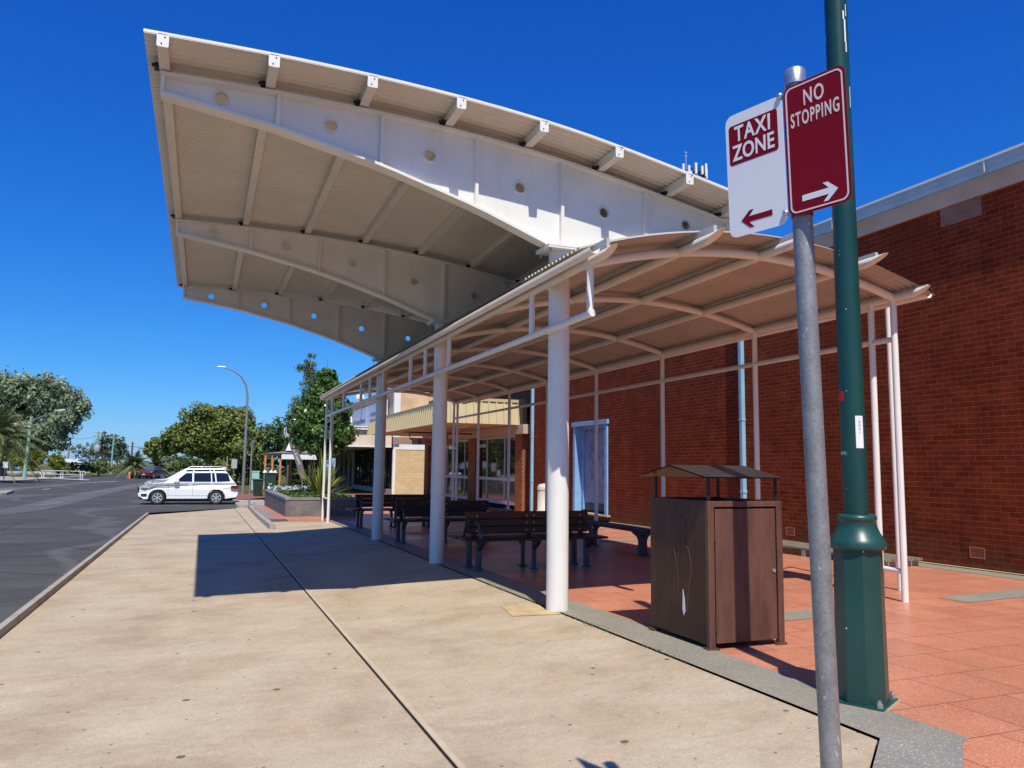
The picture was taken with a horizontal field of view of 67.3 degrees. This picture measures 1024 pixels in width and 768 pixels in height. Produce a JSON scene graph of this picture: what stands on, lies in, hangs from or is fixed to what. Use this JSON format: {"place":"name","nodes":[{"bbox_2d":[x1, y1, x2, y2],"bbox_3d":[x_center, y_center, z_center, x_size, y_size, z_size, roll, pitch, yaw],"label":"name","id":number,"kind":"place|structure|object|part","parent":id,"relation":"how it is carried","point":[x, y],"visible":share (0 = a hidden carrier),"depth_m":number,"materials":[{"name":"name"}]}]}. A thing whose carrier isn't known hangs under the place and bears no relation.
{"place":"outdoors","nodes":[
{"label":"outdoors","id":0,"kind":"place"},
{"bbox_2d":[0,464,19,470],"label":"parked car","id":1,"kind":"object","parent":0,"point":[15,468],"visible":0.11,"depth_m":115.64,"materials":[{"name":"blue metal"}]},
{"bbox_2d":[0,476,79,480],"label":"path","id":2,"kind":"structure","parent":0,"point":[8,478],"depth_m":93.82,"materials":[{"name":"concrete"}]},
{"bbox_2d":[6,471,22,476],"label":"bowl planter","id":3,"kind":"object","parent":2,"relation":"on","point":[17,473],"visible":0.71,"depth_m":99.78,"materials":[{"name":"concrete"}]},
{"bbox_2d":[27,471,41,476],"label":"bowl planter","id":4,"kind":"object","parent":2,"relation":"on","point":[29,473],"visible":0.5,"depth_m":99.28,"materials":[{"name":"concrete"}]},
{"bbox_2d":[22,409,65,478],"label":"mint light pole","id":5,"kind":"object","parent":2,"relation":"on","point":[24,475],"visible":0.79,"depth_m":86.05,"materials":[{"name":"metal"}]},
{"bbox_2d":[38,472,55,476],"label":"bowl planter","id":6,"kind":"object","parent":2,"relation":"on","point":[50,474],"visible":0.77,"depth_m":98.86,"materials":[{"name":"concrete"}]},
{"bbox_2d":[0,472,237,622],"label":"road","id":7,"kind":"structure","parent":0,"point":[41,551],"depth_m":23.75,"materials":[{"name":"grey asphalt"}]},
{"bbox_2d":[0,490,13,494],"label":"traffic island","id":8,"kind":"structure","parent":7,"relation":"on","point":[6,492],"depth_m":49.02,"materials":[{"name":"concrete"}]},
{"bbox_2d":[0,483,142,514],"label":"road patch","id":9,"kind":"object","parent":7,"relation":"on","point":[52,503],"visible":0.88,"depth_m":43.70,"materials":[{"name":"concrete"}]},
{"bbox_2d":[86,459,119,475],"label":"bush","id":10,"kind":"object","parent":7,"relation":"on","point":[101,466],"visible":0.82,"depth_m":116.94,"materials":[{"name":"green plant"}]},
{"bbox_2d":[138,466,162,478],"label":"parked car","id":11,"kind":"object","parent":7,"relation":"on","point":[152,472],"visible":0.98,"depth_m":103.46,"materials":[{"name":"red metal"}]},
{"bbox_2d":[161,454,183,476],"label":"tree","id":12,"kind":"object","parent":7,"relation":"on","point":[171,458],"visible":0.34,"depth_m":115.95,"materials":[{"name":"green plant"}]},
{"bbox_2d":[138,471,237,504],"bbox_3d":[-16.716,5.361,39.864,4.777,1.701,2.200,3,-7,-20],"label":"parked car","id":13,"kind":"object","parent":7,"relation":"on","point":[193,485],"visible":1,"depth_m":39.16,"materials":[{"name":"white metal"}]},
{"bbox_3d":[-16.667,4.742,39.083,0.800,0.440,0.162,3,-7,-20],"label":"side window","id":14,"kind":"part","parent":13,"relation":"part of","materials":[{"name":"blue glass"}]},
{"bbox_3d":[-15.840,4.775,39.382,0.840,0.460,0.169,3,-7,-20],"label":"side window","id":15,"kind":"part","parent":13,"relation":"part of","materials":[{"name":"blue glass"}]},
{"bbox_3d":[-14.918,4.823,39.711,0.720,0.460,0.169,3,-7,-20],"label":"side window","id":16,"kind":"part","parent":13,"relation":"part of","materials":[{"name":"blue glass"}]},
{"bbox_2d":[236,500,264,507],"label":"path","id":17,"kind":"structure","parent":0,"point":[243,503],"depth_m":38.70,"materials":[{"name":"concrete"}]},
{"bbox_2d":[234,493,384,499],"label":"path","id":18,"kind":"structure","parent":0,"point":[243,496],"depth_m":49.28,"materials":[{"name":"brick"}]},
{"bbox_2d":[217,366,248,493],"bbox_3d":[-19.018,3.110,52.126,2.245,8.600,0.400,3,-7,-22],"label":"street light","id":19,"kind":"object","parent":18,"relation":"on","point":[244,453],"visible":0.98,"depth_m":52.32,"materials":[{"name":"grey metal"}]},
{"bbox_2d":[252,479,263,495],"bbox_3d":[-16.098,6.559,48.719,0.700,1.080,0.760,3,-7,-22],"label":"wheelie bin","id":20,"kind":"object","parent":18,"relation":"on","point":[257,486],"visible":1,"depth_m":48.43,"materials":[{"name":"green plastic"}]},
{"bbox_2d":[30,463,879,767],"bbox_3d":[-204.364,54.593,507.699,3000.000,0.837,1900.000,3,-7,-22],"label":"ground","id":21,"kind":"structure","parent":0,"point":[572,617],"depth_m":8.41,"materials":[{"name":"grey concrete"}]},
{"bbox_2d":[0,473,128,482],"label":"kerb","id":22,"kind":"structure","parent":21,"relation":"on","point":[49,478],"depth_m":91.20,"materials":[{"name":"concrete"}]},
{"bbox_2d":[0,513,148,638],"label":"edge kerb","id":23,"kind":"structure","parent":21,"relation":"on","point":[11,622],"depth_m":11.41,"materials":[{"name":"concrete"}]},
{"bbox_2d":[18,466,168,475],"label":"verge","id":24,"kind":"structure","parent":21,"relation":"on","point":[51,468],"depth_m":158.69,"materials":[{"name":"green plant"}]},
{"bbox_2d":[0,405,53,483],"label":"palm tree","id":25,"kind":"object","parent":24,"relation":"on","point":[7,428],"visible":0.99,"depth_m":75.00,"materials":[{"name":"green plant"}]},
{"bbox_2d":[7,442,49,470],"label":"bush","id":26,"kind":"object","parent":24,"relation":"on","point":[38,457],"visible":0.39,"depth_m":102.26,"materials":[{"name":"green plant"}]},
{"bbox_2d":[0,366,95,475],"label":"gum tree","id":27,"kind":"object","parent":24,"relation":"on","point":[26,395],"visible":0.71,"depth_m":105.52,"materials":[{"name":"green plant"}]},
{"bbox_2d":[46,451,70,476],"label":"bush","id":28,"kind":"object","parent":24,"relation":"on","point":[60,464],"visible":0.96,"depth_m":102.86,"materials":[{"name":"green plant"}]},
{"bbox_2d":[40,470,85,479],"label":"handrail","id":29,"kind":"object","parent":24,"relation":"on","point":[82,475],"visible":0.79,"depth_m":90.29,"materials":[{"name":"white metal"}]},
{"bbox_2d":[66,462,94,475],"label":"bush","id":30,"kind":"object","parent":24,"relation":"on","point":[82,467],"visible":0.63,"depth_m":114.36,"materials":[{"name":"green plant"}]},
{"bbox_2d":[65,459,100,472],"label":"building","id":31,"kind":"structure","parent":24,"relation":"on","point":[79,461],"depth_m":148.72,"materials":[{"name":"white"}]},
{"bbox_2d":[69,439,113,461],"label":"street tree","id":32,"kind":"object","parent":24,"relation":"on","point":[88,454],"visible":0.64,"depth_m":148.81,"materials":[{"name":"green plant"}]},
{"bbox_2d":[93,431,103,462],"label":"power pole","id":33,"kind":"object","parent":24,"relation":"on","point":[97,446],"visible":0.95,"depth_m":131.45,"materials":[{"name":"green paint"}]},
{"bbox_2d":[99,431,113,459],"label":"street tree","id":34,"kind":"object","parent":24,"relation":"on","point":[107,440],"visible":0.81,"depth_m":148.59,"materials":[{"name":"green plant"}]},
{"bbox_2d":[94,433,129,470],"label":"street tree","id":35,"kind":"object","parent":24,"relation":"on","point":[122,444],"visible":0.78,"depth_m":149.37,"materials":[{"name":"green plant"}]},
{"bbox_2d":[109,436,118,473],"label":"power pole","id":36,"kind":"object","parent":24,"relation":"on","point":[112,451],"visible":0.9,"depth_m":131.23,"materials":[{"name":"teal metal"}]},
{"bbox_2d":[108,449,153,478],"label":"palm tree","id":37,"kind":"object","parent":21,"relation":"on","point":[134,462],"visible":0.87,"depth_m":104.27,"materials":[{"name":"green plant"}]},
{"bbox_2d":[141,456,172,477],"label":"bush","id":38,"kind":"object","parent":21,"relation":"on","point":[158,462],"visible":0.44,"depth_m":109.25,"materials":[{"name":"green plant"}]},
{"bbox_2d":[232,498,239,506],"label":"kerb","id":39,"kind":"structure","parent":21,"relation":"on","point":[235,502],"depth_m":39.57,"materials":[{"name":"concrete"}]},
{"bbox_2d":[248,505,275,529],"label":"kerb","id":40,"kind":"structure","parent":21,"relation":"on","point":[267,523],"depth_m":26.68,"materials":[{"name":"concrete"}]},
{"bbox_2d":[248,440,253,504],"bbox_3d":[-12.458,4.230,36.674,0.089,3.080,0.300,5,-8,-36],"label":"sign post","id":41,"kind":"object","parent":40,"relation":"on","point":[252,446],"visible":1,"depth_m":36.67,"materials":[{"name":"grey metal"}]},
{"bbox_2d":[170,469,372,492],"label":"verge","id":42,"kind":"structure","parent":21,"relation":"on","point":[283,483],"depth_m":72.15,"materials":[{"name":"green plant"}]},
{"bbox_2d":[172,456,205,471],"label":"tree","id":43,"kind":"object","parent":42,"relation":"on","point":[187,462],"visible":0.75,"depth_m":97.93,"materials":[{"name":"green plant"}]},
{"bbox_2d":[140,400,262,483],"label":"spreading tree","id":44,"kind":"object","parent":42,"relation":"on","point":[193,436],"visible":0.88,"depth_m":73.66,"materials":[{"name":"green plant"}]},
{"bbox_2d":[231,458,236,478],"bbox_3d":[-21.669,7.019,59.853,0.420,2.450,0.068,5,-7,-32],"label":"sign post","id":45,"kind":"object","parent":42,"relation":"on","point":[234,463],"visible":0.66,"depth_m":59.89,"materials":[{"name":"metal"}]},
{"bbox_2d":[213,420,278,484],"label":"hedge tree","id":46,"kind":"object","parent":42,"relation":"on","point":[258,464],"visible":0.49,"depth_m":74.06,"materials":[{"name":"green plant"}]},
{"bbox_2d":[251,471,259,489],"bbox_3d":[-20.174,7.576,60.402,0.620,1.500,0.560,3,-7,-22],"label":"utility cabinet","id":47,"kind":"object","parent":42,"relation":"on","point":[255,475],"visible":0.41,"depth_m":60.19,"materials":[{"name":"green metal"}]},
{"bbox_2d":[264,472,275,489],"bbox_3d":[-18.825,7.584,59.853,0.800,1.380,0.814,3,-7,-22],"label":"bin enclosure","id":48,"kind":"object","parent":42,"relation":"on","point":[270,479],"visible":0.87,"depth_m":59.51,"materials":[{"name":"green paint"}]},
{"bbox_2d":[260,412,293,485],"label":"dark tree","id":49,"kind":"object","parent":42,"relation":"on","point":[266,444],"visible":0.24,"depth_m":69.34,"materials":[{"name":"green plant"}]},
{"bbox_2d":[262,443,328,486],"bbox_3d":[-18.939,7.032,66.738,5.300,3.990,5.480,3,-7,-22],"label":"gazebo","id":50,"kind":"object","parent":42,"relation":"on","point":[287,453],"visible":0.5,"depth_m":64.69,"materials":[{"name":"white metal"}]},
{"bbox_2d":[276,462,318,484],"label":"hedge tree","id":51,"kind":"object","parent":42,"relation":"on","point":[295,480],"visible":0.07,"depth_m":78.57,"materials":[{"name":"green plant"}]},
{"bbox_2d":[275,353,332,487],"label":"pine tree","id":52,"kind":"object","parent":42,"relation":"on","point":[309,370],"visible":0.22,"depth_m":68.99,"materials":[{"name":"green plant"}]},
{"bbox_2d":[335,388,445,496],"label":"office building","id":53,"kind":"structure","parent":42,"relation":"on","point":[404,468],"depth_m":55.26,"materials":[{"name":"brick"}]},
{"bbox_2d":[355,394,364,401],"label":"roof dome","id":54,"kind":"structure","parent":53,"relation":"on","point":[357,397],"depth_m":63.83,"materials":[{"name":"white metal"}]},
{"bbox_2d":[355,448,391,488],"bbox_3d":[-11.043,6.736,61.239,0.080,3.050,14.600,3,-7,-22],"label":"window frame","id":55,"kind":"structure","parent":53,"relation":"in","point":[364,462],"depth_m":62.89,"materials":[{"name":"black paint"}]},
{"bbox_2d":[0,508,876,767],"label":"concrete bay","id":56,"kind":"object","parent":21,"relation":"on","point":[207,639],"visible":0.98,"depth_m":6.60,"materials":[{"name":"beige concrete"}]},
{"bbox_2d":[235,508,465,767],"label":"joint edge","id":57,"kind":"object","parent":56,"relation":"on","point":[443,746],"visible":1,"depth_m":6.44,"materials":[{"name":"beige concrete"}]},
{"bbox_2d":[143,28,729,615],"bbox_3d":[-2.285,0.248,13.902,7.548,6.102,11.419,3,-7,-22],"label":"bus canopy","id":58,"kind":"object","parent":56,"relation":"on","point":[387,214],"visible":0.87,"depth_m":10.29,"materials":[{"name":"white metal"}]},
{"bbox_2d":[501,604,559,615],"bbox_3d":[0.171,2.724,9.261,0.520,0.037,0.900,3,-7,-22],"label":"concrete patch","id":59,"kind":"object","parent":56,"relation":"on","point":[521,610],"visible":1,"depth_m":9.25,"materials":[{"name":"beige concrete"}]},
{"bbox_2d":[235,509,878,767],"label":"expansion joint","id":60,"kind":"object","parent":56,"relation":"on","point":[449,760],"visible":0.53,"depth_m":6.43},
{"bbox_2d":[725,66,851,767],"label":"parking sign","id":61,"kind":"object","parent":56,"relation":"on","point":[818,164],"visible":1,"depth_m":2.75,"materials":[{"name":"metal"}]},
{"bbox_2d":[367,389,530,510],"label":"corner shop","id":62,"kind":"structure","parent":21,"relation":"on","point":[493,459],"depth_m":36.53,"materials":[{"name":"brown brick"}]},
{"bbox_2d":[392,431,471,445],"bbox_3d":[-3.934,2.725,38.201,4.100,0.650,0.100,3,-7,-22],"label":"hanging sign","id":63,"kind":"object","parent":62,"relation":"hanging from","point":[411,441],"visible":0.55,"depth_m":37.85,"materials":[{"name":"black paint"}]},
{"bbox_2d":[430,441,455,497],"bbox_3d":[-4.011,4.948,44.924,0.100,3.148,5.080,3,-7,-22],"label":"window frame","id":64,"kind":"structure","parent":62,"relation":"in","point":[448,447],"depth_m":43.83,"materials":[{"name":"metal"}]},
{"bbox_2d":[457,439,467,498],"bbox_3d":[-2.582,4.579,41.373,0.100,3.148,2.590,3,-7,-22],"label":"window frame","id":65,"kind":"structure","parent":62,"relation":"in","point":[462,476],"depth_m":41.53,"materials":[{"name":"metal"}]},
{"bbox_2d":[478,435,514,505],"bbox_3d":[-0.676,4.087,36.636,0.100,3.148,5.430,3,-7,-22],"label":"window frame","id":66,"kind":"structure","parent":62,"relation":"in","point":[492,457],"depth_m":36.78,"materials":[{"name":"metal"}]},
{"bbox_2d":[253,498,1023,767],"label":"footpath","id":67,"kind":"structure","parent":21,"relation":"on","point":[955,666],"depth_m":8.42,"materials":[{"name":"red tile"}]},
{"bbox_2d":[270,519,287,521],"bbox_3d":[-7.725,4.522,25.525,0.560,0.011,1.350,3,-7,-22],"label":"drain cover","id":68,"kind":"object","parent":67,"relation":"on","point":[272,520],"visible":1,"depth_m":25.44,"materials":[{"name":"metal"}]},
{"bbox_2d":[264,489,357,516],"bbox_3d":[-8.730,5.035,32.702,2.750,0.790,9.990,3,-7,-22],"label":"planter","id":69,"kind":"object","parent":67,"relation":"on","point":[284,505],"visible":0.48,"depth_m":28.23,"materials":[{"name":"concrete"}]},
{"bbox_2d":[268,484,312,491],"bbox_3d":[-10.311,4.899,35.956,2.047,0.386,2.293,3,-7,-22],"label":"flower bed","id":70,"kind":"object","parent":69,"relation":"on","point":[277,487],"visible":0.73,"depth_m":35.50,"materials":[{"name":"white plant"}]},
{"bbox_2d":[284,428,304,478],"bbox_3d":[-11.315,4.223,39.949,1.200,3.860,0.380,3,-7,-22],"label":"trunk","id":71,"kind":"object","parent":69,"relation":"in","point":[298,460],"visible":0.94,"depth_m":40.02,"materials":[{"name":"wood"}]},
{"bbox_2d":[275,488,351,497],"bbox_3d":[-8.717,4.667,32.713,2.324,0.299,9.474,3,-7,-22],"label":"ground cover","id":72,"kind":"object","parent":69,"relation":"in","point":[295,493],"visible":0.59,"depth_m":30.19,"materials":[{"name":"green plant"}]},
{"bbox_2d":[296,451,346,494],"bbox_3d":[-7.612,3.561,30.706,2.594,2.016,2.958,-4,-8,37],"label":"flax plant","id":73,"kind":"object","parent":69,"relation":"on","point":[316,482],"visible":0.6,"depth_m":30.43,"materials":[{"name":"green plant"}]},
{"bbox_2d":[281,359,361,463],"bbox_3d":[-8.182,1.868,33.011,3.238,5.973,2.798,3,-7,-22],"label":"round tree","id":74,"kind":"object","parent":69,"relation":"in","point":[305,430],"visible":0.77,"depth_m":32.35,"materials":[{"name":"green plant"}]},
{"bbox_2d":[346,494,430,527],"bbox_3d":[-3.540,3.788,22.980,2.640,0.967,1.000,3,-7,-22],"label":"park bench","id":75,"kind":"object","parent":67,"relation":"on","point":[363,500],"visible":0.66,"depth_m":22.82,"materials":[{"name":"wood"}]},
{"bbox_2d":[383,500,489,543],"bbox_3d":[-1.645,3.258,18.275,2.640,0.967,1.000,3,-7,-22],"label":"park bench","id":76,"kind":"object","parent":67,"relation":"on","point":[416,511],"visible":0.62,"depth_m":18.06,"materials":[{"name":"wood"}]},
{"bbox_2d":[489,508,513,510],"bbox_3d":[-0.037,3.942,22.208,0.472,0.530,3.000,3,-7,-22],"label":"slatted bench","id":77,"kind":"object","parent":67,"relation":"on","point":[496,509],"visible":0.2,"depth_m":23.03,"materials":[{"name":"wood"}]},
{"bbox_2d":[448,510,607,570],"bbox_3d":[0.288,2.719,13.478,2.640,0.967,1.000,3,-7,-22],"label":"park bench","id":78,"kind":"object","parent":67,"relation":"on","point":[520,527],"visible":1,"depth_m":13.33,"materials":[{"name":"wood"}]},
{"bbox_2d":[587,520,650,555],"bbox_3d":[2.239,3.306,16.557,0.472,0.530,3.050,3,-7,-22],"label":"slatted bench","id":79,"kind":"object","parent":67,"relation":"on","point":[642,534],"visible":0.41,"depth_m":15.69,"materials":[{"name":"wood"}]},
{"bbox_2d":[320,225,934,602],"bbox_3d":[-0.286,1.504,18.344,5.864,4.720,20.820,3,-7,-22],"label":"waiting shelter","id":80,"kind":"object","parent":67,"relation":"on","point":[641,299],"visible":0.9,"depth_m":12.29,"materials":[{"name":"beige metal"}]},
{"bbox_2d":[252,507,1023,741],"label":"paving border","id":81,"kind":"object","parent":67,"relation":"on","point":[803,694],"visible":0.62,"depth_m":7.19,"materials":[{"name":"grey concrete"}]},
{"bbox_2d":[537,483,544,510],"bbox_3d":[1.250,4.513,30.030,0.600,1.245,0.600,3,-7,-22],"label":"ash bin","id":82,"kind":"object","parent":81,"relation":"on","point":[540,497],"visible":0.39,"depth_m":29.82,"materials":[{"name":"silver metal"}]},
{"bbox_2d":[491,585,694,666],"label":"weeds","id":83,"kind":"object","parent":81,"relation":"on","point":[591,625],"visible":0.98,"depth_m":8.24,"materials":[{"name":"green plant"}]},
{"bbox_2d":[782,540,922,566],"bbox_3d":[6.405,3.463,15.861,0.930,0.170,4.000,3,-7,-22],"label":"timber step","id":84,"kind":"object","parent":81,"relation":"on","point":[889,559],"visible":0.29,"depth_m":14.90,"materials":[{"name":"wood"}]},
{"bbox_2d":[641,465,786,650],"bbox_3d":[2.036,1.695,7.855,0.980,1.720,1.180,3,-7,-22],"label":"litter bin","id":85,"kind":"object","parent":67,"relation":"on","point":[717,570],"visible":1,"depth_m":7.47,"materials":[{"name":"brown metal"}]},
{"bbox_2d":[714,508,777,643],"bbox_3d":[2.246,1.831,7.394,0.726,1.247,0.049,3,-7,-22],"label":"door","id":86,"kind":"structure","parent":85,"relation":"in","point":[744,539],"depth_m":7.39,"materials":[{"name":"brown metal"}]},
{"bbox_2d":[611,522,1023,574],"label":"wall apron","id":87,"kind":"object","parent":67,"relation":"on","point":[918,561],"depth_m":13.89,"materials":[{"name":"grey concrete"}]},
{"bbox_2d":[824,0,899,711],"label":"lamp post","id":88,"kind":"object","parent":67,"relation":"on","point":[858,544],"visible":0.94,"depth_m":5.68,"materials":[{"name":"green metal"}]},
{"bbox_2d":[873,736,963,767],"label":"paving border","id":89,"kind":"object","parent":67,"relation":"on","point":[897,752],"visible":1,"depth_m":4.51,"materials":[{"name":"grey concrete"}]},
{"bbox_2d":[530,142,1023,575],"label":"brick building","id":90,"kind":"structure","parent":21,"relation":"on","point":[959,249],"depth_m":15.33,"materials":[{"name":"red brick"}]},
{"bbox_2d":[572,419,610,516],"bbox_3d":[2.918,3.008,27.663,0.476,3.340,2.900,3,-7,-22],"label":"door","id":91,"kind":"structure","parent":90,"relation":"in","point":[583,432],"depth_m":28.29,"materials":[{"name":"glass"}]},
{"bbox_2d":[682,152,707,178],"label":"phone mast","id":92,"kind":"object","parent":90,"relation":"on","point":[703,173],"visible":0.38,"depth_m":118.81,"materials":[{"name":"metal"}]},
{"bbox_2d":[0,0,1023,466],"label":"sky","id":93,"kind":"structure","parent":0,"point":[91,297],"materials":[{"name":"blue"}]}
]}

